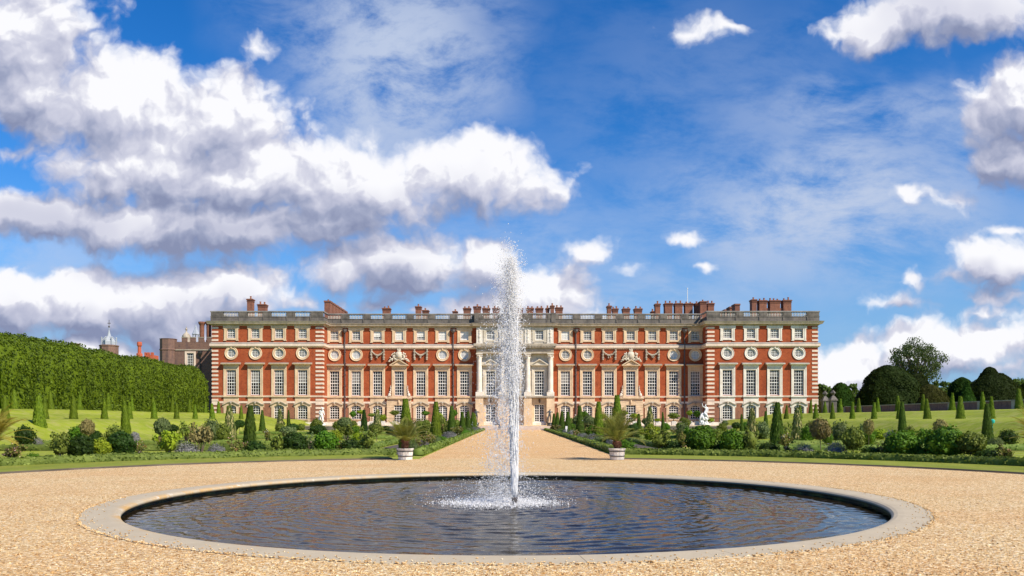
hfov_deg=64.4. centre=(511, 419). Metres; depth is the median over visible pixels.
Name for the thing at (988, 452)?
shrub
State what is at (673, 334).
window
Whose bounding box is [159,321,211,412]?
old brick range
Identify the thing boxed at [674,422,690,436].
garden shrub
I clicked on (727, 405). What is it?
window
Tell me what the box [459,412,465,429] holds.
yew cone
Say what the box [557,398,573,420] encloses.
window
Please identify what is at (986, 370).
old yew
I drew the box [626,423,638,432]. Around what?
standard tree
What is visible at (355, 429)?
round shrub
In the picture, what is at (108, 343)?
lead crowned turret
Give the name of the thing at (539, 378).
window
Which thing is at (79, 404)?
yew cone
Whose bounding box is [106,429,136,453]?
round shrub
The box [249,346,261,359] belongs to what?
window
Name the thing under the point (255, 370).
window
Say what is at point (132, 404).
yew cone
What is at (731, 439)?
round shrub
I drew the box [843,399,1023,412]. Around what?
garden wall
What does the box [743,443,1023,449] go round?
box hedge
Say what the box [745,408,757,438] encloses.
holly cone
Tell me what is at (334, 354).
window
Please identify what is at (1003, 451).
rose bush
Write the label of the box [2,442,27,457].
rose bush
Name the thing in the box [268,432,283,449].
leafy bush
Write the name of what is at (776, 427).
evergreen column
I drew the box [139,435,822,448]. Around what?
parterre lawn
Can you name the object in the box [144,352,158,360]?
battlemented wall
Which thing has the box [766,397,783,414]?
window
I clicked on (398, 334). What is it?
window
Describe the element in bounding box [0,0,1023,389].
sky
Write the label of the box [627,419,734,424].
iron railing
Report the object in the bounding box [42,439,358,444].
box hedge
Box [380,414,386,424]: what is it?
potted tree
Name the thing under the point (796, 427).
holly cone
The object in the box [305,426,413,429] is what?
terrace wall
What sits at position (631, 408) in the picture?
french window
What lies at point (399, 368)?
window
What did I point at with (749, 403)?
window
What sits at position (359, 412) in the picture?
potted tree
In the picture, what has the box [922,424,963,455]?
round shrub
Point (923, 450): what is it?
shrub
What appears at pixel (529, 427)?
stone steps
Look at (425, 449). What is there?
box hedge
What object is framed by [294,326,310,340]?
window
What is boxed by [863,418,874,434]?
standard tree
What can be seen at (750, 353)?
window
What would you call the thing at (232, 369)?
window
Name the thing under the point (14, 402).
yew cone
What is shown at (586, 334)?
window
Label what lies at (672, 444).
shrub
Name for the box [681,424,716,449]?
round shrub
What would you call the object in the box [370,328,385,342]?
window
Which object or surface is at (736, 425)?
standard tree
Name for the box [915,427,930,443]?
garden shrub
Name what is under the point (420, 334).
window
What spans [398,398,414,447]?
yew cone
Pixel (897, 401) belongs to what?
yew cone
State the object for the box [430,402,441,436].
yew cone
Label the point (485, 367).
window
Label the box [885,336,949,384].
deciduous tree
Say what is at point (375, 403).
window
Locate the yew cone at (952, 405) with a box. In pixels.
[948,393,955,410]
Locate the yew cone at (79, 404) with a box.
[77,394,82,409]
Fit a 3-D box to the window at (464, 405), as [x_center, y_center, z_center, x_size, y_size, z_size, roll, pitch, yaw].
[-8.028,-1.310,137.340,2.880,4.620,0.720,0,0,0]
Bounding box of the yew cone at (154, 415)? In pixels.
[150,402,157,418]
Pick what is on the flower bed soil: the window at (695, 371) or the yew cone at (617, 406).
the yew cone at (617, 406)
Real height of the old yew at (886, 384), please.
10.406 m
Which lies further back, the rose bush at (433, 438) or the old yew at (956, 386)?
the old yew at (956, 386)
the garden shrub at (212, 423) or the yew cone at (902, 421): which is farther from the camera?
the garden shrub at (212, 423)
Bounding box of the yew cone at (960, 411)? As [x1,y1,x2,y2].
[955,396,965,418]
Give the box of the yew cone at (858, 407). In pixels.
[856,398,861,411]
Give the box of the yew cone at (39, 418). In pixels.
[32,394,47,427]
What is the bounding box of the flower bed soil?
[383,435,654,453]
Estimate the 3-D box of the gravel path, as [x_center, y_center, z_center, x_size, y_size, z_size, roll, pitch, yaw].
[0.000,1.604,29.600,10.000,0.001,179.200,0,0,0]
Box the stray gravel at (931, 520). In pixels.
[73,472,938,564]
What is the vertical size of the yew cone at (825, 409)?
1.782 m
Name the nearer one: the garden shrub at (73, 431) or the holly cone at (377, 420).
the garden shrub at (73, 431)
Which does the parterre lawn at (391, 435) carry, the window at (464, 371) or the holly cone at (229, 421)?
the holly cone at (229, 421)
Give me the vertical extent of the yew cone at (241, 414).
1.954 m
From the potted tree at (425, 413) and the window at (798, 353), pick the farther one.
the window at (798, 353)
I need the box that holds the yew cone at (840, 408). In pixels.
[837,399,842,412]
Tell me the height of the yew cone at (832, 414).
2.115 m
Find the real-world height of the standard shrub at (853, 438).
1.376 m
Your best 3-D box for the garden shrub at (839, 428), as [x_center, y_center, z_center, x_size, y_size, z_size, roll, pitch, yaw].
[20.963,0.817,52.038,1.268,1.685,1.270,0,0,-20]
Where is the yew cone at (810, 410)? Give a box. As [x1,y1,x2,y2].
[808,400,812,412]
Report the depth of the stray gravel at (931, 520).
10.10 m
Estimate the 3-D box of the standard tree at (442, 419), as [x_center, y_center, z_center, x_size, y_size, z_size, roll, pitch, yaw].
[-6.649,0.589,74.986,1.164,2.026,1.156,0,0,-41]
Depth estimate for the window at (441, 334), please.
137.32 m
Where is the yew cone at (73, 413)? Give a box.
[69,396,78,418]
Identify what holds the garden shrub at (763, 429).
on the ground at (60, 422)
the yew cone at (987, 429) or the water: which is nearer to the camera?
the water
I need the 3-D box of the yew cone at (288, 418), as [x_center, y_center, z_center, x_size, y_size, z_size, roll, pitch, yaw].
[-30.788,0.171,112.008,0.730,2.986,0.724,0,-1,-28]
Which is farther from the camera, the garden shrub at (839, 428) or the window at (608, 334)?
the window at (608, 334)
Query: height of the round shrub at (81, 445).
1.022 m
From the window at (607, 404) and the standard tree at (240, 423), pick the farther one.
the window at (607, 404)
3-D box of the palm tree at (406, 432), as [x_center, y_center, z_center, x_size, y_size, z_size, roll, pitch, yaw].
[-4.211,0.536,31.916,2.563,1.328,2.079,0,0,0]
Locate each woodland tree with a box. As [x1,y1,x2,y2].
[818,384,831,392]
[849,383,858,396]
[932,381,949,394]
[1012,378,1023,384]
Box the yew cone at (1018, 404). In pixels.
[1014,388,1023,408]
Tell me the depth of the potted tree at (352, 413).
120.91 m
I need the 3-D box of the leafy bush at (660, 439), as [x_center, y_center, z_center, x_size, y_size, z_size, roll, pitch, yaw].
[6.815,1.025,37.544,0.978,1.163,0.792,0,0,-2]
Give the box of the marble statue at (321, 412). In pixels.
[318,407,326,425]
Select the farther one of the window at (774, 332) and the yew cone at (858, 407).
the window at (774, 332)
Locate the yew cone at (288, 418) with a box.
[286,410,289,425]
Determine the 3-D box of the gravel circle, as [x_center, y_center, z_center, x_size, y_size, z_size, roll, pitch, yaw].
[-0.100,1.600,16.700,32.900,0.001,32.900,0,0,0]
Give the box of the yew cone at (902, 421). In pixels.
[897,401,906,431]
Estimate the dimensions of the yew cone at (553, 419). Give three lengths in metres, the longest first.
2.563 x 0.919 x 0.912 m
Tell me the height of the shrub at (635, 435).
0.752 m
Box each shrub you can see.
[11,424,37,444]
[25,450,38,456]
[65,435,96,455]
[67,424,84,438]
[89,430,103,440]
[93,437,112,453]
[104,424,123,439]
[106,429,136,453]
[131,431,140,441]
[203,417,218,440]
[215,421,231,439]
[243,440,268,450]
[275,423,283,432]
[282,431,307,449]
[298,424,305,430]
[309,418,323,426]
[313,430,339,448]
[332,429,341,439]
[340,438,366,448]
[351,426,359,433]
[351,432,362,440]
[416,422,430,438]
[441,420,447,434]
[585,425,593,434]
[621,440,637,448]
[627,432,640,437]
[644,423,658,440]
[663,437,683,448]
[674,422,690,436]
[676,432,685,446]
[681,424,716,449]
[682,418,691,426]
[712,428,723,439]
[713,444,720,449]
[717,422,727,430]
[717,428,745,449]
[754,441,779,450]
[756,421,770,438]
[799,426,815,439]
[823,434,832,444]
[831,419,847,440]
[839,425,866,452]
[857,444,882,452]
[863,428,877,444]
[875,428,886,439]
[881,429,922,454]
[904,424,915,433]
[914,444,927,454]
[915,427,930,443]
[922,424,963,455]
[955,431,987,455]
[971,448,999,456]
[999,428,1019,444]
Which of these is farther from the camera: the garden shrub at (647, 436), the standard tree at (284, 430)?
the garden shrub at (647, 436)
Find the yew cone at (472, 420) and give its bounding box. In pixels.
[470,412,474,428]
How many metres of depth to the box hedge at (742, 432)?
86.88 m
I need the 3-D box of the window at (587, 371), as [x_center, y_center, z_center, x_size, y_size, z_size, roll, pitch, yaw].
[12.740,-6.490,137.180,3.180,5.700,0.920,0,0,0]
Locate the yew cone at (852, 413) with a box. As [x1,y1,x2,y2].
[849,402,854,418]
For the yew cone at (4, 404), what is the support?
on the ground at (60, 422)
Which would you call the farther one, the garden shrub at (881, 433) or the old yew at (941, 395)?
the old yew at (941, 395)
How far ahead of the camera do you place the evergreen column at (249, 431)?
43.79 m
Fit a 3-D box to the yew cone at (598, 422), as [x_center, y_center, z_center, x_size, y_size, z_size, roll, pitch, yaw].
[6.074,0.204,56.996,0.897,2.978,0.910,0,1,-21]
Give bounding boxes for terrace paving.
[308,425,718,425]
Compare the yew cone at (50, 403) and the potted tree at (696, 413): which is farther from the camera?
the potted tree at (696, 413)
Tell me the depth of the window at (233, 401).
133.91 m
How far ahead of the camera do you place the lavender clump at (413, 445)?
39.35 m
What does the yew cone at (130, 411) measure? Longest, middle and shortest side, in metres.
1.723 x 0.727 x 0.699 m
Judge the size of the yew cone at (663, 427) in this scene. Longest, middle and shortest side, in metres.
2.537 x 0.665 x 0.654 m
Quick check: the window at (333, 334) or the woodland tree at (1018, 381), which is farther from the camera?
the woodland tree at (1018, 381)
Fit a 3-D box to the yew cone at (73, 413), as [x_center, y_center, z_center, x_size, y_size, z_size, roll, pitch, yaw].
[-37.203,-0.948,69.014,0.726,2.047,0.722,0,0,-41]
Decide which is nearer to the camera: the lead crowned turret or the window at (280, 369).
the window at (280, 369)
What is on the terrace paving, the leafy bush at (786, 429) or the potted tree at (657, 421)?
the potted tree at (657, 421)
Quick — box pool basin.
[76,472,932,564]
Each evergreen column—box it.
[242,404,256,443]
[361,409,367,430]
[769,402,784,444]
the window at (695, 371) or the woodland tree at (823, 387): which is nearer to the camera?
the window at (695, 371)
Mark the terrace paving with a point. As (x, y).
(540, 425)
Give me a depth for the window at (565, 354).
137.29 m
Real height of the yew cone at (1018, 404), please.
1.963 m
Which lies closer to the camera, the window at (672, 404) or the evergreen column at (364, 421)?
the evergreen column at (364, 421)
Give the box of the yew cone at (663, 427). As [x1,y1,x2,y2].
[661,412,665,430]
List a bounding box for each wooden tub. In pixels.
[397,448,413,459]
[609,448,625,459]
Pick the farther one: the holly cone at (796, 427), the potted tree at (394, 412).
the potted tree at (394, 412)
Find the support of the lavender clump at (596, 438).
on the flower bed soil
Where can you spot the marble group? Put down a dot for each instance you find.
(704, 417)
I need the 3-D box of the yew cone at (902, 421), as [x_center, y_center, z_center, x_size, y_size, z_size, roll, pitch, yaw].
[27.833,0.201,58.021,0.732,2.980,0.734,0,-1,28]
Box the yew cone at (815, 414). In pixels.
[812,404,818,418]
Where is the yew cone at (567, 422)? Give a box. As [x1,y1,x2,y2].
[564,411,571,429]
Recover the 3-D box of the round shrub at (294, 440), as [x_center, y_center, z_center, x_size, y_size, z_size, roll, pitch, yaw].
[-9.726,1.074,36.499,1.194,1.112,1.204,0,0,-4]
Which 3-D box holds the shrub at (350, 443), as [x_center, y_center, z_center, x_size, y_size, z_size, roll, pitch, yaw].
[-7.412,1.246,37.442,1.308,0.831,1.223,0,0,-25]
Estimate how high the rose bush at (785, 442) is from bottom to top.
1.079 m
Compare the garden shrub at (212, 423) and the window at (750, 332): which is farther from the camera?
the window at (750, 332)
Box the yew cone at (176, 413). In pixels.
[173,403,179,418]
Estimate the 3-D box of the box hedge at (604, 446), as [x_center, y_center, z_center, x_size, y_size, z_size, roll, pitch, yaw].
[4.848,1.434,76.794,0.667,0.436,81.662,0,0,0]
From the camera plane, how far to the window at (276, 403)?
133.91 m
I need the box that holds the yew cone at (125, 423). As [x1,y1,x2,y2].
[121,401,131,434]
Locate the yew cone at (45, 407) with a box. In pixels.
[43,397,49,418]
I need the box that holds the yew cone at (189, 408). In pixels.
[187,399,191,412]
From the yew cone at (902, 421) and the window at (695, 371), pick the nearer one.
the yew cone at (902, 421)
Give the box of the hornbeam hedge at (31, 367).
[0,331,209,412]
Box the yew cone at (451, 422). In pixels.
[447,406,455,432]
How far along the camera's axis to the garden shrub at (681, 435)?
47.85 m
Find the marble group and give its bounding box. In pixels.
[699,404,710,424]
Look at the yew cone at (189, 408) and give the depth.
110.50 m
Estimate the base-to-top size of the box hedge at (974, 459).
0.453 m
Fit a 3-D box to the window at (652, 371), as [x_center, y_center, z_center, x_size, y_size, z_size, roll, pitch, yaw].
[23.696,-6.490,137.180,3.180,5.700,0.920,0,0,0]
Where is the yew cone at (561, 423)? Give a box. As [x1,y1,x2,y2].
[559,411,564,429]
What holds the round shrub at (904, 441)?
on the flower bed soil
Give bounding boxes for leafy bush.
[48,431,70,455]
[152,430,181,452]
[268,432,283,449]
[358,426,378,448]
[649,429,670,448]
[683,426,691,434]
[743,426,758,449]
[783,422,792,436]
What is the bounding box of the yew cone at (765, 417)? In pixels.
[764,411,767,424]
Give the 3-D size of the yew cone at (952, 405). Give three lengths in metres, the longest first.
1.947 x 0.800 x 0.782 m
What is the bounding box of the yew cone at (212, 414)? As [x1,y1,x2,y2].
[209,403,215,418]
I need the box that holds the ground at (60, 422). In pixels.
[0,409,1023,458]
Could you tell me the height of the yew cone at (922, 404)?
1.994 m
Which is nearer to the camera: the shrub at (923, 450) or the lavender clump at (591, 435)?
the shrub at (923, 450)
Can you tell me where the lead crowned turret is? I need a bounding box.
[99,323,118,353]
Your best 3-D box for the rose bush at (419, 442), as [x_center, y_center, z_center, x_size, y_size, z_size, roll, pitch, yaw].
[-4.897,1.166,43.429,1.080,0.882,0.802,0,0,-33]
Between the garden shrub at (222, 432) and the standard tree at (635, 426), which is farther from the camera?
the standard tree at (635, 426)
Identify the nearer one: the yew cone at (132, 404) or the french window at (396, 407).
the yew cone at (132, 404)
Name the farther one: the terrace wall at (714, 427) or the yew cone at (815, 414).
the terrace wall at (714, 427)
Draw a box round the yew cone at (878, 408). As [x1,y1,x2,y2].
[876,398,880,411]
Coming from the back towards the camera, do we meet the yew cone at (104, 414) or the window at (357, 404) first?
the window at (357, 404)
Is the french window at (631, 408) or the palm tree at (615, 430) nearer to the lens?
the palm tree at (615, 430)
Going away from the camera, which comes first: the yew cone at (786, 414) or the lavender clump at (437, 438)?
the lavender clump at (437, 438)
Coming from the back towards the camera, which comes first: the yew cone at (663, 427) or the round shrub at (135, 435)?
the yew cone at (663, 427)
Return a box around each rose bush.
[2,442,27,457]
[133,441,146,452]
[226,436,247,450]
[262,429,272,440]
[305,431,315,448]
[415,435,431,445]
[424,431,435,443]
[450,426,460,435]
[572,428,579,434]
[777,431,795,450]
[876,441,887,452]
[995,444,1014,456]
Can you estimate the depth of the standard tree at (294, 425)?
65.18 m
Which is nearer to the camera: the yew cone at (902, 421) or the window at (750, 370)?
the yew cone at (902, 421)
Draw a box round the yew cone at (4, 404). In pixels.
[1,395,10,418]
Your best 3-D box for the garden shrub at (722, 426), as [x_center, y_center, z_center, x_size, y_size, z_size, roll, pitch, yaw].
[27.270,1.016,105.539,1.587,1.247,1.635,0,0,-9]
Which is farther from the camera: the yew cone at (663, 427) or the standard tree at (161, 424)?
the yew cone at (663, 427)
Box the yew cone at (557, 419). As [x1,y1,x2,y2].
[554,412,558,429]
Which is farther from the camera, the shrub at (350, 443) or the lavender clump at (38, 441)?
the lavender clump at (38, 441)
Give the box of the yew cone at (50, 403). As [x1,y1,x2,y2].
[48,390,54,408]
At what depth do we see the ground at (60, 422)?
71.50 m
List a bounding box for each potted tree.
[349,411,356,416]
[357,410,362,424]
[367,413,374,423]
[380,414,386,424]
[390,410,399,423]
[421,411,430,419]
[630,413,637,423]
[654,418,660,424]
[668,413,679,424]
[686,410,692,424]
[693,410,700,424]
[708,417,713,424]
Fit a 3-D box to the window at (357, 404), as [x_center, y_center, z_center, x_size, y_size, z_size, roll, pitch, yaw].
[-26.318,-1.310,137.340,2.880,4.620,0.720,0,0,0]
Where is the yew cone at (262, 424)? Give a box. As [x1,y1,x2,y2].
[258,410,265,430]
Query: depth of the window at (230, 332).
133.91 m
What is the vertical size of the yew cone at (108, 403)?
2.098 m
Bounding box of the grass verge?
[0,455,1023,473]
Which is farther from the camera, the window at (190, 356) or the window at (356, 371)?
the window at (190, 356)
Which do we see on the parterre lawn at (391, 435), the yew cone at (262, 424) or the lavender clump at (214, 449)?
the yew cone at (262, 424)
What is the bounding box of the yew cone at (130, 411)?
[127,402,132,418]
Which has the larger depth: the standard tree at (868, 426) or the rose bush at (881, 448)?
the standard tree at (868, 426)
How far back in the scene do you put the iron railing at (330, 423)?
131.40 m
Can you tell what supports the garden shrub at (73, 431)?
on the parterre lawn at (391, 435)
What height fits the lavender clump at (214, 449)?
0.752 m
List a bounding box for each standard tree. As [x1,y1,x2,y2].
[78,418,94,437]
[153,417,172,437]
[170,424,179,432]
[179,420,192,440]
[188,422,213,451]
[235,419,244,433]
[279,426,296,436]
[288,423,298,430]
[308,425,326,435]
[337,417,353,437]
[337,424,353,439]
[369,424,384,441]
[440,415,445,424]
[583,414,593,426]
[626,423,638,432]
[731,422,740,428]
[809,418,832,449]
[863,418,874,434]
[931,418,948,430]
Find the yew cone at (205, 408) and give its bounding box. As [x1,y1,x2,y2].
[203,402,207,412]
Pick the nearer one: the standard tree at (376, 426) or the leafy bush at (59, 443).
the leafy bush at (59, 443)
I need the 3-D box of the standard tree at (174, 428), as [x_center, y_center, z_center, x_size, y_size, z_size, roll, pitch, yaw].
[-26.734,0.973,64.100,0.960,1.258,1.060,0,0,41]
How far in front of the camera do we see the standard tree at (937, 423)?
43.85 m
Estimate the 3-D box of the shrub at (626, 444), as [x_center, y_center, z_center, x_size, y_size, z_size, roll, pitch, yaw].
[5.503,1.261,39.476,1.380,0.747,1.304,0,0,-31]
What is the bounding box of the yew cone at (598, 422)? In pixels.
[593,401,603,437]
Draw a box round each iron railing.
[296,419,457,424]
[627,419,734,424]
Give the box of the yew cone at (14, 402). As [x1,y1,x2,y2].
[9,390,18,408]
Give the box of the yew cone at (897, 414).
[896,402,899,418]
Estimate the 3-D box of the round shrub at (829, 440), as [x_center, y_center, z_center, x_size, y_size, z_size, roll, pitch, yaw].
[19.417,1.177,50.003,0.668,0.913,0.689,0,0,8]
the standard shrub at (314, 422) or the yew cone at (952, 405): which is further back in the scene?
the standard shrub at (314, 422)
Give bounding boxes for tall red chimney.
[136,342,142,356]
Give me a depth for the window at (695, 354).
137.29 m
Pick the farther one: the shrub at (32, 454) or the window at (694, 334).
the window at (694, 334)
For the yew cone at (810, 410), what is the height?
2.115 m
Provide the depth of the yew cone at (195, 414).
95.34 m
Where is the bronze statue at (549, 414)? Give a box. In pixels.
[547,409,552,425]
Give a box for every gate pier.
[820,391,828,412]
[828,390,837,412]
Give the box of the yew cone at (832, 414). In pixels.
[830,402,834,418]
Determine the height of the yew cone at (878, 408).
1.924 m
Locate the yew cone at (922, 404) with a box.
[920,394,924,410]
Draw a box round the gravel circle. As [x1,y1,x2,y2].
[0,458,1023,575]
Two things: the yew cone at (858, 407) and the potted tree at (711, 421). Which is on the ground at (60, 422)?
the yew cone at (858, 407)
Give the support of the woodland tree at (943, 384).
on the ground at (60, 422)
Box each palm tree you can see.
[0,404,37,444]
[374,416,435,447]
[578,405,658,447]
[1005,407,1023,437]
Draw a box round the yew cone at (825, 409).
[822,402,827,412]
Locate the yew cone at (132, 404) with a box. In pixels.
[130,397,134,410]
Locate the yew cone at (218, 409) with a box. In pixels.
[216,401,220,412]
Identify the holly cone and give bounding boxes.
[225,405,237,439]
[275,408,283,430]
[373,409,381,425]
[643,406,653,434]
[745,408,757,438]
[790,407,802,439]
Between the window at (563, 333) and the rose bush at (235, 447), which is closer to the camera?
the rose bush at (235, 447)
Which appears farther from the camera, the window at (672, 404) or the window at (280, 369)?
the window at (672, 404)
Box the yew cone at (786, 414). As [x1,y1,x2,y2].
[783,405,788,418]
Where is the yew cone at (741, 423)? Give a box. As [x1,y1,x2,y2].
[739,414,743,430]
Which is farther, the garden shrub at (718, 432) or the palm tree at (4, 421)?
the garden shrub at (718, 432)
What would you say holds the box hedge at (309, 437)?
on the ground at (60, 422)
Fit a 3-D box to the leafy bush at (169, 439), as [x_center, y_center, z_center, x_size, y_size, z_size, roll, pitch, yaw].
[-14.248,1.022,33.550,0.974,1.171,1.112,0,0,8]
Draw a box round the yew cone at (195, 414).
[192,405,197,418]
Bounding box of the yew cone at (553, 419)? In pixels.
[551,413,554,425]
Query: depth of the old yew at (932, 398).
140.06 m
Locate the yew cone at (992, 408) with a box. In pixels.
[989,396,995,418]
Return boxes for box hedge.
[0,443,337,450]
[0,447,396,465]
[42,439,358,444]
[180,435,396,438]
[240,431,416,433]
[361,436,417,447]
[413,428,484,454]
[544,428,621,451]
[605,433,666,447]
[625,431,791,433]
[625,447,1023,465]
[637,435,876,438]
[667,440,997,444]
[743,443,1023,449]
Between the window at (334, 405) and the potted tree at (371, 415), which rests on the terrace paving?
the potted tree at (371, 415)
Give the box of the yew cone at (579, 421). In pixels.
[576,406,584,433]
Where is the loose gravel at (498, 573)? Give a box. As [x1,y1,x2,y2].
[0,495,1023,575]
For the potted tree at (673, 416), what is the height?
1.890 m
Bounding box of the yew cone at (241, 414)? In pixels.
[239,405,243,418]
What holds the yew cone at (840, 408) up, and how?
on the ground at (60, 422)
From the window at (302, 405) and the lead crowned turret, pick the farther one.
the lead crowned turret
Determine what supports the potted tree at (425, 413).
on the terrace paving
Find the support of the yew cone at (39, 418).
on the ground at (60, 422)
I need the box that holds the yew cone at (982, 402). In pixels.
[979,392,985,409]
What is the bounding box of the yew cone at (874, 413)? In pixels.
[871,402,877,418]
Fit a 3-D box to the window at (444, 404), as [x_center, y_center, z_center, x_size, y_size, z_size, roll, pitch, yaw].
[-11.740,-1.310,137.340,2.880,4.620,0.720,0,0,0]
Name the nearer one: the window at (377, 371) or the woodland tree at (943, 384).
the window at (377, 371)
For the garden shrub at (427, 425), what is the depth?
61.05 m
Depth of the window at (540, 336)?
136.65 m
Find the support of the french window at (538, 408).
in the palace
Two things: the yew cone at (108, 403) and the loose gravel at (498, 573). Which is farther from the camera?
the yew cone at (108, 403)
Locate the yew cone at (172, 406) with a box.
[169,397,173,411]
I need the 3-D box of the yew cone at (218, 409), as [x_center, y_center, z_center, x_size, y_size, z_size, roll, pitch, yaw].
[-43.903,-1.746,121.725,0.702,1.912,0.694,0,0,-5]
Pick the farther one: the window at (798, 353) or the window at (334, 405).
the window at (334, 405)
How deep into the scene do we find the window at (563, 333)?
137.29 m
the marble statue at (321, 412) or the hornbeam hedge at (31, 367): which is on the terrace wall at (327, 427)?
the marble statue at (321, 412)
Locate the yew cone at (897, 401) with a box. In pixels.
[894,396,899,411]
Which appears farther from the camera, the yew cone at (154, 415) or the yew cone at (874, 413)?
the yew cone at (874, 413)
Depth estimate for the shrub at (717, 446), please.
36.40 m
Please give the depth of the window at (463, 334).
137.32 m
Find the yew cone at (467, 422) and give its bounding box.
[465,411,470,428]
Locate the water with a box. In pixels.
[121,478,890,555]
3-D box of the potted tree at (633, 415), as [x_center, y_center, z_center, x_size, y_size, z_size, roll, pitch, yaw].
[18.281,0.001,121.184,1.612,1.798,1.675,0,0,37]
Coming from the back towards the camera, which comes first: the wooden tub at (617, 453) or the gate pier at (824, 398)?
the gate pier at (824, 398)
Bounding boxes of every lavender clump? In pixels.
[33,437,43,443]
[174,441,199,451]
[205,443,225,451]
[408,439,419,448]
[429,434,440,443]
[442,431,453,437]
[586,433,595,439]
[592,436,602,440]
[791,443,813,450]
[824,440,846,452]
[987,436,1004,444]
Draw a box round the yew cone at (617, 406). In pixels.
[610,395,624,440]
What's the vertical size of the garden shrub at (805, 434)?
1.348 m
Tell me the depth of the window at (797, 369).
133.91 m
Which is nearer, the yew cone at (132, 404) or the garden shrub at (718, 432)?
the garden shrub at (718, 432)
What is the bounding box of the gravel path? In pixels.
[420,430,609,458]
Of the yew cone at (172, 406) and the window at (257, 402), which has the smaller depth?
the yew cone at (172, 406)
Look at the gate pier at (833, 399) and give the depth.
127.08 m
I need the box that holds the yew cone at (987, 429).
[981,403,993,443]
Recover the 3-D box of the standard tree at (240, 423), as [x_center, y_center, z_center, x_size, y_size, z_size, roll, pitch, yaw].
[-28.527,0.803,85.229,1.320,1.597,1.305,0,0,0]
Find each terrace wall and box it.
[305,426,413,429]
[642,426,731,429]
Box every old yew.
[818,385,822,412]
[828,382,855,411]
[855,365,920,405]
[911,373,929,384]
[915,393,941,403]
[919,384,949,402]
[947,377,971,401]
[960,381,976,401]
[970,372,1023,400]
[977,367,997,378]
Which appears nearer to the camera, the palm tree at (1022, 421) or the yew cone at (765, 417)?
the palm tree at (1022, 421)
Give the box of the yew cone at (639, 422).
[636,414,641,428]
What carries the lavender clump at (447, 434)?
on the flower bed soil
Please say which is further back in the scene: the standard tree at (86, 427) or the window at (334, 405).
the window at (334, 405)
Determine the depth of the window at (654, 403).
137.32 m
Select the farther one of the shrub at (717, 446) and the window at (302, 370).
the window at (302, 370)
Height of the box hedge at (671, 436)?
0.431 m
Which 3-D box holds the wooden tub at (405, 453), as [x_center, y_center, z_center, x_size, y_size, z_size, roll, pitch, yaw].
[-4.197,1.365,32.000,0.670,0.446,0.670,0,0,0]
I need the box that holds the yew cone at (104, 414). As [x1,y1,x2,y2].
[100,399,108,418]
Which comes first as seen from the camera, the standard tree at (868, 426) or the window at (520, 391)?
the standard tree at (868, 426)
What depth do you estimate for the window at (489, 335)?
136.65 m
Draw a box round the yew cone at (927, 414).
[923,399,931,418]
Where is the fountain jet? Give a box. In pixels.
[403,223,586,509]
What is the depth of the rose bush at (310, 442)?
36.77 m
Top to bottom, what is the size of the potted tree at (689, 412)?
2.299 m
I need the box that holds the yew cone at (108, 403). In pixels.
[105,393,111,410]
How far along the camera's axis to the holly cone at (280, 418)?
87.88 m
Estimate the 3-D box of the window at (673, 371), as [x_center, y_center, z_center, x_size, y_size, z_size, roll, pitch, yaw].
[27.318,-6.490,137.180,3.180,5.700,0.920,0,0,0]
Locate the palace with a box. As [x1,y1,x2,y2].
[206,288,823,424]
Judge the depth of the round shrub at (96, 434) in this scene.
47.79 m
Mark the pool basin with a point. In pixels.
(899, 520)
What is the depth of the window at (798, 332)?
133.91 m
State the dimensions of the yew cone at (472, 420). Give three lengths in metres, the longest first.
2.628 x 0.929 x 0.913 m
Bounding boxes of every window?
[185,351,195,367]
[220,363,240,396]
[222,397,239,413]
[223,326,238,340]
[224,346,237,359]
[245,363,264,396]
[246,397,263,414]
[247,326,263,340]
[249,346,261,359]
[268,363,288,396]
[270,397,287,418]
[271,326,286,340]
[272,346,285,359]
[292,363,311,396]
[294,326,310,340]
[294,397,310,421]
[296,346,308,359]
[326,364,343,397]
[327,328,341,342]
[327,398,342,421]
[328,348,340,360]
[346,364,365,397]
[347,398,364,421]
[348,328,363,342]
[350,348,362,360]
[368,364,386,397]
[369,398,385,420]
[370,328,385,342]
[389,359,408,397]
[391,328,406,342]
[394,405,401,421]
[411,364,429,397]
[412,398,428,421]
[413,328,428,342]
[433,364,451,397]
[435,328,449,342]
[435,398,450,420]
[436,348,448,360]
[455,364,473,397]
[456,398,472,420]
[457,328,471,342]
[458,348,470,360]
[482,359,499,395]
[483,328,497,341]
[486,404,494,421]
[507,362,523,395]
[530,359,548,395]
[531,328,546,341]
[534,404,543,421]
[556,364,574,397]
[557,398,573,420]
[558,328,572,342]
[559,348,571,360]
[578,364,596,397]
[579,398,595,417]
[580,328,594,342]
[581,348,593,360]
[600,364,618,397]
[601,328,616,342]
[601,398,613,416]
[621,359,640,397]
[623,328,638,342]
[626,405,635,421]
[643,364,661,397]
[644,328,659,342]
[644,398,660,421]
[664,364,683,397]
[665,398,681,421]
[666,328,681,342]
[667,348,679,360]
[686,364,703,397]
[687,328,702,342]
[687,398,702,421]
[689,348,701,360]
[718,363,737,396]
[719,326,735,340]
[719,397,736,421]
[721,346,733,359]
[741,363,761,396]
[742,397,759,418]
[743,326,758,340]
[744,346,757,359]
[765,363,784,396]
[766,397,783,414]
[767,326,782,340]
[768,346,780,359]
[789,363,809,396]
[790,397,807,413]
[791,326,806,340]
[792,346,805,359]
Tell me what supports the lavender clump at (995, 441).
on the parterre lawn at (391, 435)
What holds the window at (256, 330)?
in the palace
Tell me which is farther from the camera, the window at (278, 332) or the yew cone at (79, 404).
the window at (278, 332)
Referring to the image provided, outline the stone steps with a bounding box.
[478,426,549,429]
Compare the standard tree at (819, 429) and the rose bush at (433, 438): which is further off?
the rose bush at (433, 438)

